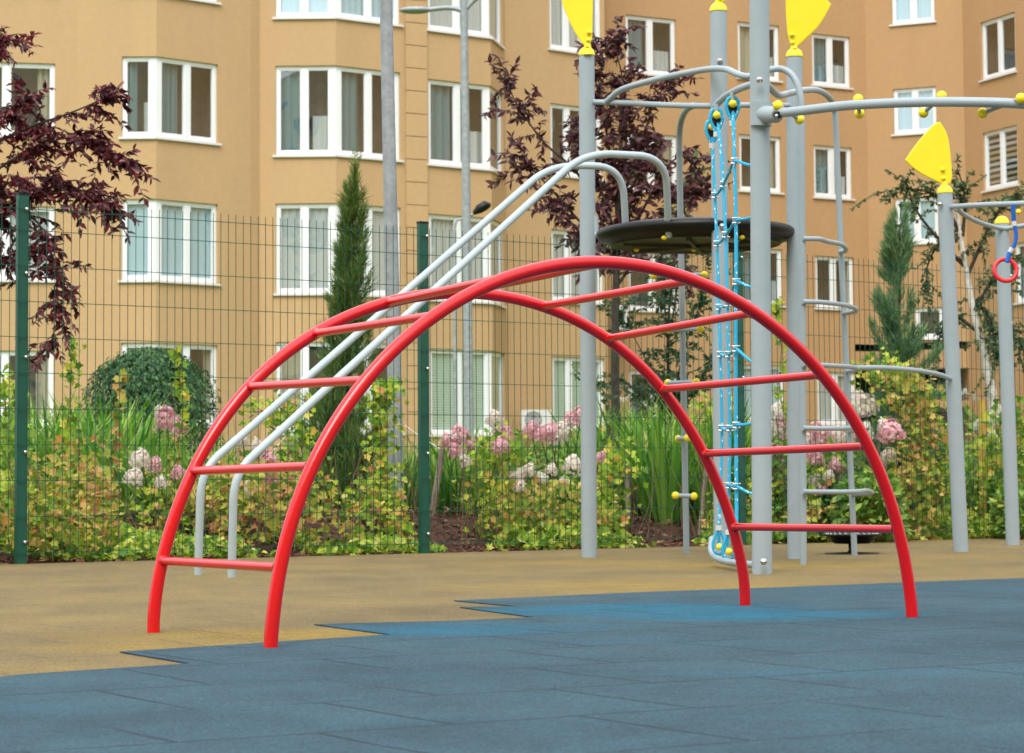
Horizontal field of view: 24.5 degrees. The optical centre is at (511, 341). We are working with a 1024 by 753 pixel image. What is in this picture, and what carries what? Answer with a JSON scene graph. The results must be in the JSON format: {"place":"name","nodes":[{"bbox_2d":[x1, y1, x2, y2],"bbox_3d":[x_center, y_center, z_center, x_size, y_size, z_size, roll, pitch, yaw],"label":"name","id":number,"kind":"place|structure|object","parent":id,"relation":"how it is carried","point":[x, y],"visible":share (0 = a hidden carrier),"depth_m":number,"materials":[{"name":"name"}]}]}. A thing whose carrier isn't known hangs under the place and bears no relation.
{"place":"outdoors","nodes":[
{"label":"outdoors","id":0,"kind":"place"},
{"bbox_2d":[0,0,1023,506],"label":"apartment building","id":1,"kind":"structure","parent":0,"point":[268,112],"depth_m":51.98,"materials":[{"name":"beige paint"}]},
{"bbox_2d":[0,351,53,426],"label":"window","id":2,"kind":"structure","parent":1,"relation":"in","point":[44,380],"depth_m":48.52,"materials":[{"name":"white plastic"}]},
{"bbox_2d":[0,62,54,137],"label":"window","id":3,"kind":"structure","parent":1,"relation":"in","point":[34,75],"depth_m":48.89,"materials":[{"name":"white plastic"}]},
{"bbox_2d":[0,207,55,282],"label":"window","id":4,"kind":"structure","parent":1,"relation":"in","point":[49,215],"depth_m":48.59,"materials":[{"name":"white plastic"}]},
{"bbox_2d":[121,343,215,426],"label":"window","id":5,"kind":"structure","parent":1,"relation":"in","point":[197,351],"depth_m":49.50,"materials":[{"name":"white plastic"}]},
{"bbox_2d":[118,57,221,145],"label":"window","id":6,"kind":"structure","parent":1,"relation":"in","point":[173,99],"depth_m":49.38,"materials":[{"name":"white plastic"}]},
{"bbox_2d":[118,199,221,285],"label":"window","id":7,"kind":"structure","parent":1,"relation":"in","point":[175,208],"depth_m":49.07,"materials":[{"name":"white plastic"}]},
{"bbox_2d":[273,203,399,297],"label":"window","id":8,"kind":"structure","parent":1,"relation":"in","point":[305,215],"depth_m":50.58,"materials":[{"name":"white plastic"}]},
{"bbox_2d":[272,0,403,26],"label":"window","id":9,"kind":"structure","parent":1,"relation":"in","point":[365,11],"depth_m":50.91,"materials":[{"name":"white plastic"}]},
{"bbox_2d":[273,66,403,162],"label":"window","id":10,"kind":"structure","parent":1,"relation":"in","point":[322,111],"depth_m":50.88,"materials":[{"name":"white plastic"}]},
{"bbox_2d":[276,342,404,434],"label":"window","id":11,"kind":"structure","parent":1,"relation":"in","point":[295,362],"depth_m":50.47,"materials":[{"name":"white"}]},
{"bbox_2d":[429,349,502,436],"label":"window","id":12,"kind":"structure","parent":1,"relation":"in","point":[488,358],"depth_m":52.35,"materials":[{"name":"white plastic"}]},
{"bbox_2d":[427,0,505,49],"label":"window","id":13,"kind":"structure","parent":1,"relation":"in","point":[484,15],"depth_m":52.89,"materials":[{"name":"white plastic"}]},
{"bbox_2d":[428,79,506,178],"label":"window","id":14,"kind":"structure","parent":1,"relation":"in","point":[444,97],"depth_m":52.45,"materials":[{"name":"white plastic"}]},
{"bbox_2d":[429,214,506,308],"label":"window","id":15,"kind":"structure","parent":1,"relation":"in","point":[439,222],"depth_m":52.27,"materials":[{"name":"white plastic"}]},
{"bbox_2d":[521,410,550,431],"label":"air conditioner","id":16,"kind":"object","parent":1,"relation":"attached to","point":[545,420],"visible":0.5,"depth_m":53.49,"materials":[{"name":"grey"}]},
{"bbox_2d":[548,0,604,56],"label":"window","id":17,"kind":"structure","parent":1,"relation":"in","point":[562,35],"depth_m":55.82,"materials":[{"name":"white plastic"}]},
{"bbox_2d":[550,103,605,181],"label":"window","id":18,"kind":"structure","parent":1,"relation":"in","point":[559,113],"depth_m":56.34,"materials":[{"name":"white plastic"}]},
{"bbox_2d":[552,356,603,430],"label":"window","id":19,"kind":"structure","parent":1,"relation":"in","point":[561,366],"depth_m":55.29,"materials":[{"name":"white plastic"}]},
{"bbox_2d":[551,229,606,305],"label":"window","id":20,"kind":"structure","parent":1,"relation":"in","point":[562,252],"depth_m":55.46,"materials":[{"name":"white plastic"}]},
{"bbox_2d":[624,15,674,75],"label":"window","id":21,"kind":"structure","parent":1,"relation":"in","point":[655,44],"depth_m":59.57,"materials":[{"name":"white plastic"}]},
{"bbox_2d":[627,133,675,193],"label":"window","id":22,"kind":"structure","parent":1,"relation":"in","point":[671,152],"depth_m":59.54,"materials":[{"name":"white plastic"}]},
{"bbox_2d":[629,370,675,427],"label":"window","id":23,"kind":"structure","parent":1,"relation":"in","point":[632,373],"depth_m":59.41,"materials":[{"name":"white"}]},
{"bbox_2d":[628,253,678,313],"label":"window","id":24,"kind":"structure","parent":1,"relation":"in","point":[632,277],"depth_m":59.57,"materials":[{"name":"white plastic"}]},
{"bbox_2d":[736,22,782,82],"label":"window","id":25,"kind":"structure","parent":1,"relation":"in","point":[743,28],"depth_m":61.00,"materials":[{"name":"white plastic"}]},
{"bbox_2d":[738,134,784,194],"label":"window","id":26,"kind":"structure","parent":1,"relation":"in","point":[744,140],"depth_m":61.11,"materials":[{"name":"white plastic"}]},
{"bbox_2d":[744,365,782,423],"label":"window","id":27,"kind":"structure","parent":1,"relation":"in","point":[748,372],"depth_m":60.37,"materials":[{"name":"white"}]},
{"bbox_2d":[743,249,785,307],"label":"window","id":28,"kind":"structure","parent":1,"relation":"in","point":[775,254],"depth_m":60.88,"materials":[{"name":"white plastic"}]},
{"bbox_2d":[811,34,853,89],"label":"window","id":29,"kind":"structure","parent":1,"relation":"in","point":[830,54],"depth_m":62.14,"materials":[{"name":"white plastic"}]},
{"bbox_2d":[814,256,852,310],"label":"window","id":30,"kind":"structure","parent":1,"relation":"in","point":[819,267],"depth_m":62.00,"materials":[{"name":"white plastic"}]},
{"bbox_2d":[812,145,855,200],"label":"window","id":31,"kind":"structure","parent":1,"relation":"in","point":[824,168],"depth_m":61.93,"materials":[{"name":"white plastic"}]},
{"bbox_2d":[817,372,853,425],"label":"window","id":32,"kind":"structure","parent":1,"relation":"in","point":[822,396],"depth_m":61.50,"materials":[{"name":"white"}]},
{"bbox_2d":[889,0,936,26],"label":"window","id":33,"kind":"structure","parent":1,"relation":"in","point":[904,12],"depth_m":62.18,"materials":[{"name":"white plastic"}]},
{"bbox_2d":[891,86,935,136],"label":"window","id":34,"kind":"structure","parent":1,"relation":"in","point":[907,121],"depth_m":62.03,"materials":[{"name":"white plastic"}]},
{"bbox_2d":[896,197,938,244],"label":"window","id":35,"kind":"structure","parent":1,"relation":"in","point":[931,219],"depth_m":61.79,"materials":[{"name":"white plastic"}]},
{"bbox_2d":[916,307,941,339],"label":"window","id":36,"kind":"structure","parent":1,"relation":"in","point":[931,319],"depth_m":62.21,"materials":[{"name":"white plastic"}]},
{"bbox_2d":[978,12,1016,82],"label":"window","id":37,"kind":"structure","parent":1,"relation":"in","point":[999,55],"depth_m":60.79,"materials":[{"name":"white plastic"}]},
{"bbox_2d":[981,125,1019,192],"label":"window","id":38,"kind":"structure","parent":1,"relation":"in","point":[1001,152],"depth_m":60.24,"materials":[{"name":"white plastic"}]},
{"bbox_2d":[1012,242,1023,304],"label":"window","id":39,"kind":"structure","parent":1,"relation":"in","point":[1019,246],"depth_m":59.10,"materials":[{"name":"white plastic"}]},
{"bbox_2d":[0,578,1023,752],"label":"blue rubber paving","id":40,"kind":"structure","parent":0,"point":[861,668],"depth_m":4.78,"materials":[{"name":"blue rubber"}]},
{"bbox_2d":[147,256,917,647],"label":"climbing arch","id":41,"kind":"structure","parent":40,"relation":"on","point":[457,296],"depth_m":6.86,"materials":[{"name":"red paint"}]},
{"bbox_2d":[0,538,1023,676],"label":"ochre rubber paving","id":42,"kind":"structure","parent":0,"point":[61,617],"depth_m":9.78,"materials":[{"name":"beige rubber"}]},
{"bbox_2d":[0,503,1000,563],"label":"planting bed","id":43,"kind":"object","parent":42,"relation":"on","point":[453,519],"visible":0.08,"depth_m":15.75,"materials":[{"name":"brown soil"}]},
{"bbox_2d":[0,363,37,543],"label":"climbing vine","id":44,"kind":"object","parent":43,"relation":"on","point":[7,393],"visible":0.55,"depth_m":13.97,"materials":[{"name":"green plant"}]},
{"bbox_2d":[34,337,86,539],"bbox_3d":[-2.722,0.599,14.188,0.349,1.262,0.143,0,-4,0],"label":"climbing vine","id":45,"kind":"object","parent":43,"relation":"on","point":[70,378],"visible":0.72,"depth_m":14.20,"materials":[{"name":"green plant"}]},
{"bbox_2d":[0,25,159,372],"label":"plum tree","id":46,"kind":"object","parent":43,"relation":"on","point":[91,197],"visible":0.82,"depth_m":14.67,"materials":[{"name":"purple plant"}]},
{"bbox_2d":[38,426,125,532],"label":"climbing vine","id":47,"kind":"object","parent":43,"relation":"on","point":[94,461],"visible":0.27,"depth_m":14.56,"materials":[{"name":"green plant"}]},
{"bbox_2d":[40,471,130,544],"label":"climbing vine","id":48,"kind":"object","parent":43,"relation":"on","point":[96,488],"visible":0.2,"depth_m":14.25,"materials":[{"name":"green plant"}]},
{"bbox_2d":[1,380,212,502],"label":"tall grass","id":49,"kind":"structure","parent":43,"relation":"on","point":[88,427],"depth_m":16.48,"materials":[{"name":"green plant"}]},
{"bbox_2d":[102,368,130,518],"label":"climbing vine","id":50,"kind":"object","parent":43,"relation":"on","point":[123,399],"visible":0.72,"depth_m":15.19,"materials":[{"name":"green plant"}]},
{"bbox_2d":[79,346,225,460],"bbox_3d":[-2.907,0.825,18.969,1.215,1.578,1.172,0,-4,0],"label":"weeping shrub","id":51,"kind":"object","parent":43,"relation":"on","point":[167,369],"visible":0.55,"depth_m":18.75,"materials":[{"name":"green plant"}]},
{"bbox_2d":[121,404,194,503],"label":"hydrangea shrub","id":52,"kind":"object","parent":43,"relation":"on","point":[165,424],"visible":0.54,"depth_m":14.28,"materials":[{"name":"pink plant"}]},
{"bbox_2d":[64,431,269,527],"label":"tall grass","id":53,"kind":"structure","parent":43,"relation":"on","point":[186,463],"depth_m":15.39,"materials":[{"name":"green plant"}]},
{"bbox_2d":[166,345,191,504],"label":"climbing vine","id":54,"kind":"object","parent":43,"relation":"on","point":[178,384],"visible":0.68,"depth_m":15.31,"materials":[{"name":"green plant"}]},
{"bbox_2d":[135,483,229,535],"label":"climbing vine","id":55,"kind":"object","parent":43,"relation":"on","point":[192,501],"visible":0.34,"depth_m":14.72,"materials":[{"name":"green plant"}]},
{"bbox_2d":[0,447,415,553],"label":"turning creeper","id":56,"kind":"object","parent":43,"relation":"on","point":[97,500],"visible":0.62,"depth_m":14.34,"materials":[{"name":"green plant"}]},
{"bbox_2d":[193,461,260,536],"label":"climbing vine","id":57,"kind":"object","parent":43,"relation":"on","point":[224,500],"visible":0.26,"depth_m":14.93,"materials":[{"name":"green plant"}]},
{"bbox_2d":[235,434,301,505],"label":"hydrangea shrub","id":58,"kind":"object","parent":43,"relation":"on","point":[262,455],"visible":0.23,"depth_m":14.71,"materials":[{"name":"pink plant"}]},
{"bbox_2d":[238,389,337,524],"bbox_3d":[-1.510,0.866,15.778,0.716,1.126,0.532,0,-4,0],"label":"climbing vine","id":59,"kind":"object","parent":43,"relation":"on","point":[275,422],"visible":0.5,"depth_m":15.76,"materials":[{"name":"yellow plant"}]},
{"bbox_2d":[0,465,629,550],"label":"mottled creeper","id":60,"kind":"object","parent":43,"relation":"on","point":[150,506],"visible":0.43,"depth_m":14.88,"materials":[{"name":"green plant"}]},
{"bbox_2d":[282,144,411,512],"bbox_3d":[-1.206,0.012,17.021,1.008,2.937,1.146,0,-4,0],"label":"juniper","id":61,"kind":"object","parent":43,"relation":"on","point":[352,297],"visible":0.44,"depth_m":16.96,"materials":[{"name":"green plant"}]},
{"bbox_2d":[354,376,409,537],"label":"climbing vine","id":62,"kind":"object","parent":43,"relation":"on","point":[378,392],"visible":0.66,"depth_m":15.56,"materials":[{"name":"green plant"}]},
{"bbox_2d":[0,445,778,512],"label":"leafy undergrowth","id":63,"kind":"object","parent":43,"relation":"on","point":[246,452],"visible":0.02,"depth_m":15.43,"materials":[{"name":"green plant"}]},
{"bbox_2d":[380,0,404,501],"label":"lamp post","id":64,"kind":"object","parent":43,"relation":"on","point":[388,131],"visible":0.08,"depth_m":16.28,"materials":[{"name":"metal"}]},
{"bbox_2d":[430,449,445,516],"bbox_3d":[-0.545,1.102,16.564,0.164,0.696,0.046,0,-4,0],"label":"garden stake","id":65,"kind":"object","parent":43,"relation":"on","point":[441,455],"visible":0.52,"depth_m":16.56,"materials":[{"name":"brown wood"}]},
{"bbox_2d":[441,423,475,507],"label":"hydrangea shrub","id":66,"kind":"object","parent":43,"relation":"on","point":[455,441],"visible":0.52,"depth_m":16.40,"materials":[{"name":"pink plant"}]},
{"bbox_2d":[367,422,550,514],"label":"tall grass","id":67,"kind":"structure","parent":43,"relation":"on","point":[444,485],"depth_m":17.16,"materials":[{"name":"green plant"}]},
{"bbox_2d":[448,420,539,544],"bbox_3d":[-0.106,0.977,15.868,0.571,0.895,0.599,-2,-4,20],"label":"climbing vine","id":68,"kind":"object","parent":43,"relation":"on","point":[515,445],"visible":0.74,"depth_m":15.83,"materials":[{"name":"green plant"}]},
{"bbox_2d":[0,414,998,561],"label":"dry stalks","id":69,"kind":"object","parent":43,"relation":"on","point":[413,527],"visible":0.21,"depth_m":15.44,"materials":[{"name":"plant"}]},
{"bbox_2d":[0,508,1021,561],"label":"ground cover","id":70,"kind":"object","parent":43,"relation":"on","point":[140,541],"visible":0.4,"depth_m":14.68,"materials":[{"name":"green plant"}]},
{"bbox_2d":[480,409,541,513],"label":"hydrangea shrub","id":71,"kind":"object","parent":43,"relation":"on","point":[531,469],"visible":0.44,"depth_m":16.67,"materials":[{"name":"pink plant"}]},
{"bbox_2d":[356,474,713,540],"bbox_3d":[0.183,1.134,16.099,2.499,0.464,1.061,2,-4,-29],"label":"yellow green creeper","id":72,"kind":"object","parent":43,"relation":"on","point":[526,500],"visible":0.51,"depth_m":15.75,"materials":[{"name":"green plant"}]},
{"bbox_2d":[521,406,580,488],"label":"hydrangea shrub","id":73,"kind":"object","parent":43,"relation":"on","point":[541,430],"visible":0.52,"depth_m":17.01,"materials":[{"name":"pink plant"}]},
{"bbox_2d":[535,451,614,531],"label":"hydrangea shrub","id":74,"kind":"object","parent":43,"relation":"on","point":[571,460],"visible":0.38,"depth_m":15.96,"materials":[{"name":"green plant"}]},
{"bbox_2d":[571,363,621,498],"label":"climbing vine","id":75,"kind":"object","parent":43,"relation":"on","point":[609,398],"visible":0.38,"depth_m":17.40,"materials":[{"name":"green plant"}]},
{"bbox_2d":[572,446,630,537],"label":"climbing vine","id":76,"kind":"object","parent":43,"relation":"on","point":[617,457],"visible":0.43,"depth_m":16.33,"materials":[{"name":"green plant"}]},
{"bbox_2d":[478,16,732,442],"bbox_3d":[0.746,-0.501,18.066,1.999,4.060,0.713,0,-4,0],"label":"plum tree","id":77,"kind":"object","parent":43,"relation":"on","point":[625,168],"visible":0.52,"depth_m":18.10,"materials":[{"name":"purple plant"}]},
{"bbox_2d":[597,427,649,533],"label":"climbing vine","id":78,"kind":"object","parent":43,"relation":"on","point":[633,468],"visible":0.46,"depth_m":16.75,"materials":[{"name":"green plant"}]},
{"bbox_2d":[624,465,630,516],"bbox_3d":[0.853,1.183,17.360,0.052,0.606,0.046,0,-4,0],"label":"garden stake","id":79,"kind":"object","parent":43,"relation":"on","point":[628,484],"visible":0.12,"depth_m":17.35,"materials":[{"name":"brown wood"}]},
{"bbox_2d":[620,390,673,426],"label":"plume plant","id":80,"kind":"object","parent":43,"relation":"on","point":[640,411],"visible":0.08,"depth_m":20.99,"materials":[{"name":"pink plant"}]},
{"bbox_2d":[519,392,786,528],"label":"tall grass","id":81,"kind":"structure","parent":43,"relation":"on","point":[662,464],"depth_m":17.27,"materials":[{"name":"green plant"}]},
{"bbox_2d":[597,148,733,430],"bbox_3d":[1.290,-0.002,19.531,1.186,3.238,0.673,0,-4,0],"label":"young tree","id":82,"kind":"object","parent":43,"relation":"on","point":[664,294],"visible":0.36,"depth_m":19.53,"materials":[{"name":"green plant"}]},
{"bbox_2d":[697,468,707,534],"bbox_3d":[1.368,1.173,16.959,0.096,0.572,0.034,0,-4,0],"label":"garden stake","id":83,"kind":"object","parent":43,"relation":"on","point":[702,515],"visible":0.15,"depth_m":16.95,"materials":[{"name":"brown wood"}]},
{"bbox_2d":[687,391,733,518],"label":"climbing vine","id":84,"kind":"object","parent":43,"relation":"on","point":[696,401],"visible":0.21,"depth_m":17.58,"materials":[{"name":"green plant"}]},
{"bbox_2d":[772,296,786,539],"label":"climbing vine","id":85,"kind":"object","parent":43,"relation":"on","point":[779,396],"visible":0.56,"depth_m":16.92,"materials":[{"name":"green plant"}]},
{"bbox_2d":[771,401,811,522],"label":"hydrangea shrub","id":86,"kind":"object","parent":43,"relation":"on","point":[778,468],"visible":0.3,"depth_m":17.07,"materials":[{"name":"green plant"}]},
{"bbox_2d":[773,479,840,543],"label":"climbing vine","id":87,"kind":"object","parent":43,"relation":"on","point":[829,510],"visible":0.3,"depth_m":16.73,"materials":[{"name":"green plant"}]},
{"bbox_2d":[806,390,879,523],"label":"hydrangea shrub","id":88,"kind":"object","parent":43,"relation":"on","point":[863,401],"visible":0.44,"depth_m":17.51,"materials":[{"name":"pink plant"}]},
{"bbox_2d":[807,416,912,541],"bbox_3d":[2.509,1.002,17.035,0.734,0.912,1.262,0,-4,0],"label":"hydrangea shrub","id":89,"kind":"object","parent":43,"relation":"on","point":[885,429],"visible":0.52,"depth_m":16.76,"materials":[{"name":"green plant"}]},
{"bbox_2d":[704,462,1023,527],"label":"dense creeper","id":90,"kind":"object","parent":43,"relation":"on","point":[748,487],"visible":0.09,"depth_m":16.93,"materials":[{"name":"green plant"}]},
{"bbox_2d":[848,469,909,541],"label":"climbing vine","id":91,"kind":"object","parent":43,"relation":"on","point":[872,506],"visible":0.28,"depth_m":16.81,"materials":[{"name":"green plant"}]},
{"bbox_2d":[852,199,948,521],"bbox_3d":[3.047,0.204,18.537,0.967,2.680,0.905,-3,-4,35],"label":"juniper","id":92,"kind":"object","parent":43,"relation":"on","point":[897,247],"visible":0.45,"depth_m":18.50,"materials":[{"name":"green plant"}]},
{"bbox_2d":[842,347,977,539],"bbox_3d":[2.979,0.777,17.681,1.037,1.494,0.639,0,-4,0],"label":"climbing vine","id":93,"kind":"object","parent":43,"relation":"on","point":[871,355],"visible":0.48,"depth_m":17.65,"materials":[{"name":"green plant"}]},
{"bbox_2d":[872,357,964,540],"bbox_3d":[2.996,0.818,17.491,0.654,1.407,0.680,0,-4,0],"label":"climbing vine","id":94,"kind":"object","parent":43,"relation":"on","point":[910,384],"visible":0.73,"depth_m":17.44,"materials":[{"name":"green plant"}]},
{"bbox_2d":[849,152,1023,441],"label":"birch tree","id":95,"kind":"object","parent":43,"relation":"on","point":[915,200],"visible":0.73,"depth_m":20.56,"materials":[{"name":"green plant"}]},
{"bbox_2d":[885,431,1023,526],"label":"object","id":96,"kind":"structure","parent":43,"relation":"on","point":[970,483],"depth_m":18.61,"materials":[{"name":"plant"}]},
{"bbox_2d":[937,388,978,460],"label":"plume plant","id":97,"kind":"object","parent":43,"relation":"on","point":[975,417],"visible":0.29,"depth_m":20.95,"materials":[{"name":"green plant"}]},
{"bbox_2d":[978,400,986,516],"bbox_3d":[3.696,1.002,18.572,0.058,1.077,0.058,3,-5,-45],"label":"garden stake","id":98,"kind":"object","parent":43,"relation":"on","point":[981,429],"visible":0.32,"depth_m":18.57,"materials":[{"name":"brown wood"}]},
{"bbox_2d":[962,385,1023,537],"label":"climbing vine","id":99,"kind":"object","parent":43,"relation":"on","point":[1020,456],"visible":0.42,"depth_m":18.15,"materials":[{"name":"green plant"}]},
{"bbox_2d":[966,404,1022,524],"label":"hydrangea shrub","id":100,"kind":"object","parent":43,"relation":"on","point":[987,434],"visible":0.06,"depth_m":18.80,"materials":[{"name":"green plant"}]},
{"bbox_2d":[987,479,1023,538],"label":"hydrangea shrub","id":101,"kind":"object","parent":43,"relation":"on","point":[997,509],"visible":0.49,"depth_m":17.39,"materials":[{"name":"green plant"}]},
{"bbox_2d":[0,192,1023,563],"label":"fence","id":102,"kind":"object","parent":42,"relation":"on","point":[22,480],"visible":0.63,"depth_m":14.70,"materials":[{"name":"green metal"}]},
{"bbox_2d":[194,0,1023,577],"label":"climbing tower","id":103,"kind":"structure","parent":42,"relation":"on","point":[720,236],"depth_m":12.80,"materials":[{"name":"grey metal"}]},
{"bbox_2d":[992,205,1020,282],"bbox_3d":[2.838,-0.557,13.559,0.171,0.453,0.059,-1,-4,5],"label":"gymnastic ring","id":104,"kind":"object","parent":103,"relation":"hanging from","point":[1007,258],"visible":1,"depth_m":13.55,"materials":[{"name":"red plastic"}]},
{"bbox_2d":[822,532,881,554],"bbox_3d":[2.007,1.193,13.942,0.352,0.123,0.352,0,-4,0],"label":"spinner dish","id":105,"kind":"object","parent":42,"relation":"on","point":[845,538],"visible":0.73,"depth_m":13.84,"materials":[{"name":"black plastic"}]},
{"bbox_3d":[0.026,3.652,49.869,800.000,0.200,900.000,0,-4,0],"label":"ground","id":106,"kind":"structure","parent":0,"visible":0},
{"bbox_2d":[399,0,477,451],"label":"lamp post","id":107,"kind":"object","parent":106,"relation":"on","point":[463,8],"visible":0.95,"depth_m":34.16,"materials":[{"name":"metal"}]},
{"bbox_2d":[453,201,490,436],"bbox_3d":[-0.640,0.270,38.057,0.630,5.092,0.152,0,-4,0],"label":"lamp post","id":108,"kind":"object","parent":106,"relation":"on","point":[481,207],"visible":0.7,"depth_m":38.06,"materials":[{"name":"metal"}]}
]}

